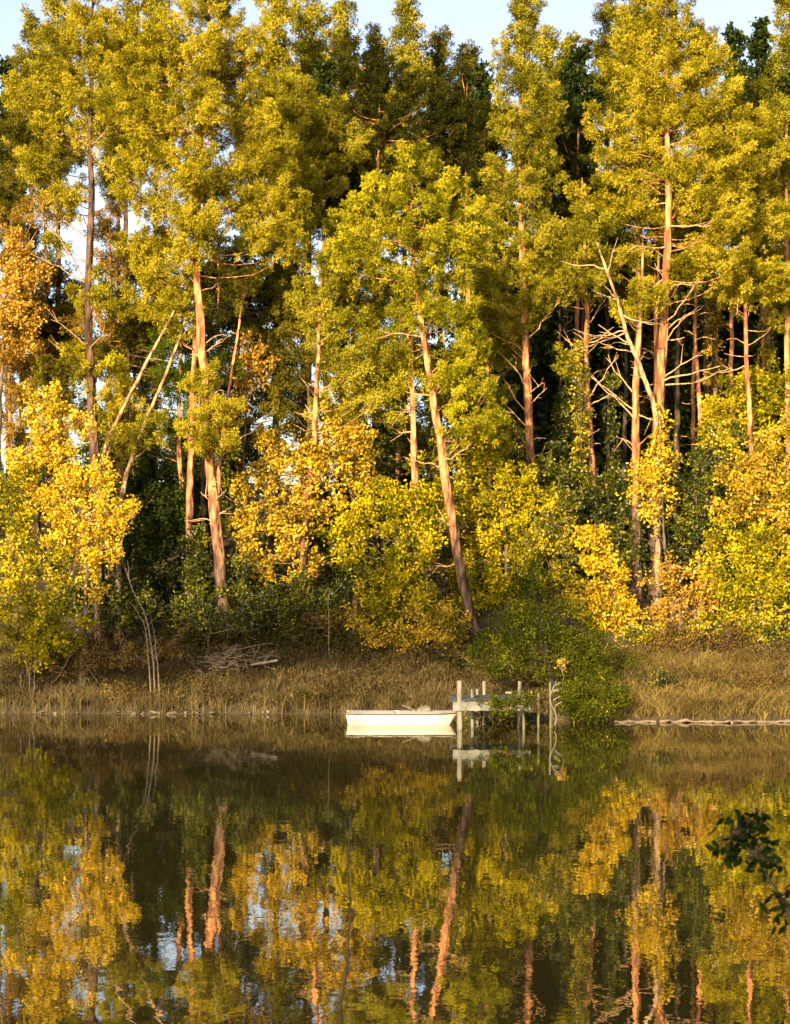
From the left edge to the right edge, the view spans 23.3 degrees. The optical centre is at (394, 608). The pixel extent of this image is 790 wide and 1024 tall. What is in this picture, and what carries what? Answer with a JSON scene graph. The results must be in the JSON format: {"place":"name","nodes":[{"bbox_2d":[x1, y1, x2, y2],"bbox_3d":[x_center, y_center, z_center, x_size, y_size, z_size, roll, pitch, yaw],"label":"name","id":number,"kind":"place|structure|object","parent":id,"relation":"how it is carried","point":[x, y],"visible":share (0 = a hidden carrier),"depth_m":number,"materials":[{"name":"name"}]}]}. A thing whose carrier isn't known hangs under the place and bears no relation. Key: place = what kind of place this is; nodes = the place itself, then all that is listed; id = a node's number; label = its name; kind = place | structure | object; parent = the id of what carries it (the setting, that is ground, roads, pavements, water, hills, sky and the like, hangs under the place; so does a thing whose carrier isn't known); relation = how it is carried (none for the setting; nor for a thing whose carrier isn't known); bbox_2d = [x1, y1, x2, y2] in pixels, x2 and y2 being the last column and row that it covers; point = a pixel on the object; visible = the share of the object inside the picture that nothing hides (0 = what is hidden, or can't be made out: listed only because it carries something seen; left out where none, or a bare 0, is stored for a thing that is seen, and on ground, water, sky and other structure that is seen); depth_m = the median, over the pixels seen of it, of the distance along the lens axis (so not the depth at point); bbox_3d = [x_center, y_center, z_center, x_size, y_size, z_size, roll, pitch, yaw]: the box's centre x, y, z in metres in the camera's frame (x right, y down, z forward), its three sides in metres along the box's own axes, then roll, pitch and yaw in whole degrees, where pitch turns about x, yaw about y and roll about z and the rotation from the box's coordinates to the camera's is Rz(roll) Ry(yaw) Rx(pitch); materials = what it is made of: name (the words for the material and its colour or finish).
{"place":"outdoors","nodes":[
{"label":"outdoors","id":0,"kind":"place"},
{"bbox_2d":[0,0,787,484],"label":"sky","id":1,"kind":"structure","parent":0,"point":[480,21],"materials":[{"name":"white"}]},
{"bbox_2d":[0,714,789,1023],"bbox_3d":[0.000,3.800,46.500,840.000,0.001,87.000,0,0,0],"label":"lake water","id":2,"kind":"structure","parent":0,"point":[178,869],"depth_m":27.61,"materials":[{"name":"liquid"}]},
{"bbox_2d":[344,710,456,724],"bbox_3d":[0.190,3.633,63.277,3.712,0.573,1.430,0,0,0],"label":"rowing boat","id":3,"kind":"object","parent":2,"relation":"on","point":[371,717],"visible":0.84,"depth_m":62.66,"materials":[{"name":"paint"}]},
{"bbox_2d":[449,681,551,729],"bbox_3d":[3.397,3.528,61.710,3.200,2.549,3.770,0,0,0],"label":"wooden dock","id":4,"kind":"object","parent":2,"relation":"in","point":[461,702],"visible":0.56,"depth_m":60.42,"materials":[{"name":"grey wood"}]},
{"bbox_2d":[0,476,789,722],"bbox_3d":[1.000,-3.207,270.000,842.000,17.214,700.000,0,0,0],"label":"ground","id":5,"kind":"structure","parent":0,"point":[230,542],"depth_m":75.75,"materials":[{"name":"soil"}]},
{"bbox_2d":[0,217,55,588],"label":"leafy tree","id":6,"kind":"object","parent":5,"relation":"on","point":[18,280],"visible":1,"depth_m":83.76,"materials":[{"name":"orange plant"}]},
{"bbox_2d":[1,2,69,535],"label":"pine tree","id":7,"kind":"object","parent":5,"relation":"on","point":[31,23],"visible":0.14,"depth_m":96.67,"materials":[{"name":"green plant"}]},
{"bbox_2d":[0,186,81,578],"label":"pine tree","id":8,"kind":"object","parent":5,"relation":"on","point":[25,208],"visible":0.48,"depth_m":85.81,"materials":[{"name":"green plant"}]},
{"bbox_2d":[4,0,92,542],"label":"pine tree","id":9,"kind":"object","parent":5,"relation":"on","point":[57,9],"visible":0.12,"depth_m":93.68,"materials":[{"name":"green plant"}]},
{"bbox_2d":[0,217,96,562],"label":"pine tree","id":10,"kind":"object","parent":5,"relation":"on","point":[59,277],"visible":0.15,"depth_m":88.87,"materials":[{"name":"green plant"}]},
{"bbox_2d":[0,453,102,689],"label":"bush","id":11,"kind":"object","parent":5,"relation":"on","point":[35,632],"visible":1,"depth_m":71.33,"materials":[{"name":"yellow plant"}]},
{"bbox_2d":[0,93,106,572],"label":"pine tree","id":12,"kind":"object","parent":5,"relation":"on","point":[22,135],"visible":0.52,"depth_m":87.68,"materials":[{"name":"green plant"}]},
{"bbox_2d":[0,419,130,617],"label":"shrub","id":13,"kind":"object","parent":5,"relation":"on","point":[70,589],"visible":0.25,"depth_m":79.81,"materials":[{"name":"green plant"}]},
{"bbox_2d":[0,380,142,686],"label":"yellow tree","id":14,"kind":"object","parent":5,"relation":"on","point":[76,474],"visible":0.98,"depth_m":71.88,"materials":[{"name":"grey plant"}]},
{"bbox_2d":[0,0,147,633],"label":"pine tree","id":15,"kind":"object","parent":5,"relation":"on","point":[93,25],"visible":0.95,"depth_m":77.81,"materials":[{"name":"green plant"}]},
{"bbox_2d":[39,28,153,580],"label":"pine tree","id":16,"kind":"object","parent":5,"relation":"on","point":[110,143],"visible":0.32,"depth_m":83.81,"materials":[{"name":"green plant"}]},
{"bbox_2d":[39,623,188,686],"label":"bush","id":17,"kind":"object","parent":5,"relation":"on","point":[170,647],"visible":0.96,"depth_m":71.40,"materials":[{"name":"green plant"}]},
{"bbox_2d":[78,0,163,487],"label":"pine tree","id":18,"kind":"object","parent":5,"relation":"on","point":[130,21],"visible":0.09,"depth_m":91.83,"materials":[{"name":"green plant"}]},
{"bbox_2d":[52,198,191,579],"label":"pine tree","id":19,"kind":"object","parent":5,"relation":"on","point":[104,231],"visible":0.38,"depth_m":82.80,"materials":[{"name":"green plant"}]},
{"bbox_2d":[94,274,194,643],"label":"pine tree","id":20,"kind":"object","parent":5,"relation":"on","point":[115,428],"visible":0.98,"depth_m":76.43,"materials":[{"name":"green plant"}]},
{"bbox_2d":[102,453,214,622],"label":"shrub","id":21,"kind":"object","parent":5,"relation":"on","point":[145,469],"visible":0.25,"depth_m":79.36,"materials":[{"name":"green plant"}]},
{"bbox_2d":[92,564,229,655],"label":"shrub","id":22,"kind":"object","parent":5,"relation":"on","point":[119,619],"visible":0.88,"depth_m":75.36,"materials":[{"name":"green plant"}]},
{"bbox_2d":[111,473,213,626],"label":"bush","id":23,"kind":"object","parent":5,"relation":"on","point":[170,518],"visible":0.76,"depth_m":77.83,"materials":[{"name":"green plant"}]},
{"bbox_2d":[109,220,217,632],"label":"pine tree","id":24,"kind":"object","parent":5,"relation":"on","point":[151,273],"visible":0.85,"depth_m":77.18,"materials":[{"name":"green plant"}]},
{"bbox_2d":[112,286,214,643],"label":"pine tree","id":25,"kind":"object","parent":5,"relation":"on","point":[155,415],"visible":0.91,"depth_m":76.92,"materials":[{"name":"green plant"}]},
{"bbox_2d":[29,279,307,587],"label":"pine tree","id":26,"kind":"object","parent":5,"relation":"on","point":[131,354],"visible":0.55,"depth_m":80.27,"materials":[{"name":"green plant"}]},
{"bbox_2d":[128,312,247,619],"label":"pine tree","id":27,"kind":"object","parent":5,"relation":"on","point":[181,371],"visible":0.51,"depth_m":78.33,"materials":[{"name":"green plant"}]},
{"bbox_2d":[168,522,215,603],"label":"bush","id":28,"kind":"object","parent":5,"relation":"on","point":[192,575],"visible":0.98,"depth_m":76.42,"materials":[{"name":"green plant"}]},
{"bbox_2d":[92,0,314,651],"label":"pine tree","id":29,"kind":"object","parent":5,"relation":"on","point":[197,179],"visible":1,"depth_m":75.42,"materials":[{"name":"green plant"}]},
{"bbox_2d":[168,594,285,651],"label":"bush","id":30,"kind":"object","parent":5,"relation":"on","point":[203,621],"visible":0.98,"depth_m":74.86,"materials":[{"name":"green plant"}]},
{"bbox_2d":[214,262,274,629],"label":"pine tree","id":31,"kind":"object","parent":5,"relation":"on","point":[229,294],"visible":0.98,"depth_m":77.91,"materials":[{"name":"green plant"}]},
{"bbox_2d":[212,326,281,610],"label":"leafy tree","id":32,"kind":"object","parent":5,"relation":"on","point":[252,359],"visible":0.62,"depth_m":79.44,"materials":[{"name":"yellow plant"}]},
{"bbox_2d":[182,236,320,533],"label":"pine tree","id":33,"kind":"object","parent":5,"relation":"on","point":[209,268],"visible":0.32,"depth_m":87.78,"materials":[{"name":"green plant"}]},
{"bbox_2d":[209,418,298,610],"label":"shrub","id":34,"kind":"object","parent":5,"relation":"on","point":[250,454],"visible":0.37,"depth_m":79.87,"materials":[{"name":"green plant"}]},
{"bbox_2d":[140,262,372,608],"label":"pine tree","id":35,"kind":"object","parent":5,"relation":"on","point":[287,319],"visible":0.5,"depth_m":80.14,"materials":[{"name":"green plant"}]},
{"bbox_2d":[130,616,390,655],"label":"shrub","id":36,"kind":"object","parent":5,"relation":"on","point":[296,636],"visible":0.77,"depth_m":75.39,"materials":[{"name":"green plant"}]},
{"bbox_2d":[222,0,312,559],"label":"pine tree","id":37,"kind":"object","parent":5,"relation":"on","point":[277,55],"visible":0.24,"depth_m":89.42,"materials":[{"name":"green plant"}]},
{"bbox_2d":[211,552,355,649],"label":"shrub","id":38,"kind":"object","parent":5,"relation":"on","point":[301,582],"visible":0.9,"depth_m":76.05,"materials":[{"name":"green plant"}]},
{"bbox_2d":[221,416,388,633],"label":"amber tree","id":39,"kind":"object","parent":5,"relation":"on","point":[299,459],"visible":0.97,"depth_m":76.80,"materials":[{"name":"yellow plant"}]},
{"bbox_2d":[235,524,385,625],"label":"bush","id":40,"kind":"object","parent":5,"relation":"on","point":[339,574],"visible":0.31,"depth_m":78.76,"materials":[{"name":"green plant"}]},
{"bbox_2d":[264,0,365,380],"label":"pine tree","id":41,"kind":"object","parent":5,"relation":"on","point":[306,47],"visible":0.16,"depth_m":94.55,"materials":[{"name":"green plant"}]},
{"bbox_2d":[264,71,376,478],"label":"pine tree","id":42,"kind":"object","parent":5,"relation":"on","point":[309,175],"visible":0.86,"depth_m":85.72,"materials":[{"name":"green plant"}]},
{"bbox_2d":[0,625,642,721],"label":"dry grass","id":43,"kind":"structure","parent":5,"relation":"on","point":[433,697],"depth_m":70.71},
{"bbox_2d":[283,239,401,641],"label":"pine tree","id":44,"kind":"object","parent":5,"relation":"on","point":[352,362],"visible":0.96,"depth_m":76.51,"materials":[{"name":"green plant"}]},
{"bbox_2d":[301,207,415,620],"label":"pine tree","id":45,"kind":"object","parent":5,"relation":"on","point":[382,300],"visible":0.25,"depth_m":78.84,"materials":[{"name":"green plant"}]},
{"bbox_2d":[322,0,397,511],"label":"pine tree","id":46,"kind":"object","parent":5,"relation":"on","point":[340,48],"visible":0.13,"depth_m":99.68,"materials":[{"name":"green plant"}]},
{"bbox_2d":[268,353,457,576],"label":"pine tree","id":47,"kind":"object","parent":5,"relation":"on","point":[427,416],"visible":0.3,"depth_m":83.73,"materials":[{"name":"green plant"}]},
{"bbox_2d":[313,413,422,606],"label":"shrub","id":48,"kind":"object","parent":5,"relation":"on","point":[384,445],"visible":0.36,"depth_m":80.79,"materials":[{"name":"green plant"}]},
{"bbox_2d":[314,471,464,642],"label":"bush","id":49,"kind":"object","parent":5,"relation":"on","point":[392,588],"visible":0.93,"depth_m":75.30,"materials":[{"name":"yellow plant"}]},
{"bbox_2d":[352,298,434,616],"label":"pine tree","id":50,"kind":"object","parent":5,"relation":"on","point":[406,355],"visible":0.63,"depth_m":77.39,"materials":[{"name":"green plant"}]},
{"bbox_2d":[0,619,789,713],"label":"heath scrub","id":51,"kind":"object","parent":5,"relation":"on","point":[179,677],"visible":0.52,"depth_m":71.58,"materials":[{"name":"plant"}]},
{"bbox_2d":[0,491,789,668],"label":"undergrowth","id":52,"kind":"object","parent":5,"relation":"on","point":[296,567],"visible":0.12,"depth_m":80.31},
{"bbox_2d":[317,52,474,553],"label":"pine tree","id":53,"kind":"object","parent":5,"relation":"on","point":[380,81],"visible":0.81,"depth_m":89.70,"materials":[{"name":"green plant"}]},
{"bbox_2d":[359,0,441,515],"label":"pine tree","id":54,"kind":"object","parent":5,"relation":"on","point":[409,49],"visible":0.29,"depth_m":97.72,"materials":[{"name":"green plant"}]},
{"bbox_2d":[323,205,483,554],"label":"pine tree","id":55,"kind":"object","parent":5,"relation":"on","point":[435,346],"visible":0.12,"depth_m":87.70,"materials":[{"name":"green plant"}]},
{"bbox_2d":[342,597,472,655],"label":"bush","id":56,"kind":"object","parent":5,"relation":"on","point":[395,635],"visible":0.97,"depth_m":73.34,"materials":[{"name":"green plant"}]},
{"bbox_2d":[321,139,512,638],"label":"pine tree","id":57,"kind":"object","parent":5,"relation":"on","point":[426,239],"visible":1,"depth_m":74.70,"materials":[{"name":"green plant"}]},
{"bbox_2d":[402,423,497,605],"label":"shrub","id":58,"kind":"object","parent":5,"relation":"on","point":[458,459],"visible":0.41,"depth_m":79.38,"materials":[{"name":"yellow plant"}]},
{"bbox_2d":[426,54,516,535],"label":"pine tree","id":59,"kind":"object","parent":5,"relation":"on","point":[464,150],"visible":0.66,"depth_m":90.56,"materials":[{"name":"green plant"}]},
{"bbox_2d":[436,57,527,380],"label":"evergreen tree","id":60,"kind":"object","parent":5,"relation":"on","point":[482,86],"visible":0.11,"depth_m":97.74,"materials":[{"name":"green plant"}]},
{"bbox_2d":[454,190,537,562],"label":"pine tree","id":61,"kind":"object","parent":5,"relation":"on","point":[506,349],"visible":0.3,"depth_m":85.74,"materials":[{"name":"green plant"}]},
{"bbox_2d":[445,415,578,614],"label":"green tree","id":62,"kind":"object","parent":5,"relation":"on","point":[502,529],"visible":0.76,"depth_m":77.78,"materials":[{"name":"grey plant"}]},
{"bbox_2d":[432,237,604,517],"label":"background tree","id":63,"kind":"object","parent":5,"relation":"on","point":[540,371],"visible":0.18,"depth_m":93.56,"materials":[{"name":"green plant"}]},
{"bbox_2d":[461,0,603,577],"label":"pine tree","id":64,"kind":"object","parent":5,"relation":"on","point":[524,173],"visible":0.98,"depth_m":81.74,"materials":[{"name":"green plant"}]},
{"bbox_2d":[510,23,568,439],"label":"pine tree","id":65,"kind":"object","parent":5,"relation":"on","point":[550,71],"visible":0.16,"depth_m":95.66,"materials":[{"name":"green plant"}]},
{"bbox_2d":[511,487,590,610],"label":"shrub","id":66,"kind":"object","parent":5,"relation":"on","point":[556,578],"visible":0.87,"depth_m":75.83,"materials":[{"name":"yellow plant"}]},
{"bbox_2d":[461,553,647,723],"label":"bush","id":67,"kind":"object","parent":5,"relation":"on","point":[515,614],"visible":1,"depth_m":66.08,"materials":[{"name":"green plant"}]},
{"bbox_2d":[545,343,579,503],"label":"ivy column","id":68,"kind":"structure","parent":5,"relation":"on","point":[560,412],"depth_m":86.94,"materials":[{"name":"green plant"}]},
{"bbox_2d":[513,438,629,588],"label":"shrub","id":69,"kind":"object","parent":5,"relation":"on","point":[547,469],"visible":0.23,"depth_m":79.78,"materials":[{"name":"green plant"}]},
{"bbox_2d":[530,97,620,519],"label":"pine tree","id":70,"kind":"object","parent":5,"relation":"on","point":[567,152],"visible":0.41,"depth_m":89.66,"materials":[{"name":"green plant"}]},
{"bbox_2d":[530,177,623,551],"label":"pine tree","id":71,"kind":"object","parent":5,"relation":"on","point":[589,257],"visible":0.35,"depth_m":83.89,"materials":[{"name":"green plant"}]},
{"bbox_2d":[532,44,626,521],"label":"evergreen tree","id":72,"kind":"object","parent":5,"relation":"on","point":[571,80],"visible":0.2,"depth_m":92.78,"materials":[{"name":"green plant"}]},
{"bbox_2d":[564,337,596,547],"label":"ivy column","id":73,"kind":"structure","parent":5,"relation":"on","point":[580,423],"depth_m":83.31,"materials":[{"name":"green plant"}]},
{"bbox_2d":[535,460,647,589],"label":"bush","id":74,"kind":"object","parent":5,"relation":"on","point":[575,477],"visible":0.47,"depth_m":78.80,"materials":[{"name":"green plant"}]},
{"bbox_2d":[582,0,625,469],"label":"pine tree","id":75,"kind":"object","parent":5,"relation":"on","point":[600,48],"visible":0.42,"depth_m":107.82,"materials":[{"name":"green plant"}]},
{"bbox_2d":[561,519,649,640],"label":"yellow tree","id":76,"kind":"object","parent":5,"relation":"on","point":[605,604],"visible":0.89,"depth_m":72.85,"materials":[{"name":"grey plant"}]},
{"bbox_2d":[594,369,627,514],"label":"ivy column","id":77,"kind":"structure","parent":5,"relation":"on","point":[608,441],"depth_m":85.90,"materials":[{"name":"green plant"}]},
{"bbox_2d":[562,205,662,607],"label":"pine tree","id":78,"kind":"object","parent":5,"relation":"on","point":[593,231],"visible":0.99,"depth_m":75.91,"materials":[{"name":"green plant"}]},
{"bbox_2d":[580,283,651,482],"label":"background tree","id":79,"kind":"object","parent":5,"relation":"on","point":[616,328],"visible":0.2,"depth_m":110.96,"materials":[{"name":"green plant"}]},
{"bbox_2d":[590,243,675,602],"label":"pine tree","id":80,"kind":"object","parent":5,"relation":"on","point":[654,298],"visible":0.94,"depth_m":76.84,"materials":[{"name":"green plant"}]},
{"bbox_2d":[595,0,688,439],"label":"pine tree","id":81,"kind":"object","parent":5,"relation":"on","point":[617,106],"visible":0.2,"depth_m":87.85,"materials":[{"name":"green plant"}]},
{"bbox_2d":[615,398,686,608],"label":"yellow tree","id":82,"kind":"object","parent":5,"relation":"on","point":[649,474],"visible":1,"depth_m":75.44,"materials":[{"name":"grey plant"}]},
{"bbox_2d":[600,86,714,399],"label":"pine tree","id":83,"kind":"object","parent":5,"relation":"on","point":[624,237],"visible":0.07,"depth_m":88.72,"materials":[{"name":"green plant"}]},
{"bbox_2d":[615,242,703,484],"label":"background tree","id":84,"kind":"object","parent":5,"relation":"on","point":[645,409],"visible":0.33,"depth_m":107.11,"materials":[{"name":"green plant"}]},
{"bbox_2d":[562,0,769,594],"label":"pine tree","id":85,"kind":"object","parent":5,"relation":"on","point":[668,114],"visible":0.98,"depth_m":77.71,"materials":[{"name":"green plant"}]},
{"bbox_2d":[608,447,743,603],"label":"green tree","id":86,"kind":"object","parent":5,"relation":"on","point":[701,521],"visible":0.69,"depth_m":76.86,"materials":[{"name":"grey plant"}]},
{"bbox_2d":[635,550,721,626],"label":"bush","id":87,"kind":"object","parent":5,"relation":"on","point":[666,602],"visible":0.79,"depth_m":73.85,"materials":[{"name":"orange plant"}]},
{"bbox_2d":[581,639,789,720],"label":"tan grass","id":88,"kind":"structure","parent":5,"relation":"on","point":[671,661],"depth_m":66.59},
{"bbox_2d":[609,608,789,647],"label":"shrub","id":89,"kind":"object","parent":5,"relation":"on","point":[768,630],"visible":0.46,"depth_m":71.77,"materials":[{"name":"yellow plant"}]},
{"bbox_2d":[638,618,789,655],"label":"shrub","id":90,"kind":"object","parent":5,"relation":"on","point":[696,636],"visible":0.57,"depth_m":71.09,"materials":[{"name":"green plant"}]},
{"bbox_2d":[664,274,784,498],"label":"background tree","id":91,"kind":"object","parent":5,"relation":"on","point":[684,431],"visible":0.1,"depth_m":98.08,"materials":[{"name":"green plant"}]},
{"bbox_2d":[685,509,775,629],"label":"shrub","id":92,"kind":"object","parent":5,"relation":"on","point":[715,538],"visible":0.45,"depth_m":73.87,"materials":[{"name":"yellow plant"}]},
{"bbox_2d":[687,242,784,501],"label":"background tree","id":93,"kind":"object","parent":5,"relation":"on","point":[752,348],"visible":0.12,"depth_m":96.03,"materials":[{"name":"green plant"}]},
{"bbox_2d":[691,362,789,494],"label":"green tree","id":94,"kind":"object","parent":5,"relation":"on","point":[762,387],"visible":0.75,"depth_m":81.81,"materials":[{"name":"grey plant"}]},
{"bbox_2d":[696,416,789,580],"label":"shrub","id":95,"kind":"object","parent":5,"relation":"on","point":[730,440],"visible":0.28,"depth_m":79.84,"materials":[{"name":"yellow plant"}]},
{"bbox_2d":[702,105,789,580],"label":"pine tree","id":96,"kind":"object","parent":5,"relation":"on","point":[747,287],"visible":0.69,"depth_m":79.77,"materials":[{"name":"green plant"}]},
{"bbox_2d":[704,412,789,605],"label":"amber tree","id":97,"kind":"object","parent":5,"relation":"on","point":[752,474],"visible":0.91,"depth_m":75.84,"materials":[{"name":"yellow plant"}]},
{"bbox_2d":[715,518,789,635],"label":"bush","id":98,"kind":"object","parent":5,"relation":"on","point":[750,562],"visible":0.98,"depth_m":72.37,"materials":[{"name":"yellow plant"}]},
{"bbox_2d":[737,15,775,443],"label":"evergreen tree","id":99,"kind":"object","parent":5,"relation":"on","point":[758,47],"visible":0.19,"depth_m":95.82,"materials":[{"name":"green plant"}]},
{"bbox_2d":[754,93,789,570],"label":"pine tree","id":100,"kind":"object","parent":5,"relation":"on","point":[782,186],"visible":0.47,"depth_m":81.92,"materials":[{"name":"green plant"}]},
{"bbox_2d":[756,0,789,330],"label":"pine tree","id":101,"kind":"object","parent":5,"relation":"on","point":[782,52],"visible":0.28,"depth_m":89.90,"materials":[{"name":"green plant"}]},
{"bbox_2d":[704,809,789,936],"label":"laurel shoot","id":102,"kind":"object","parent":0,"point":[740,835],"visible":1,"depth_m":8.48,"materials":[{"name":"green plant"}]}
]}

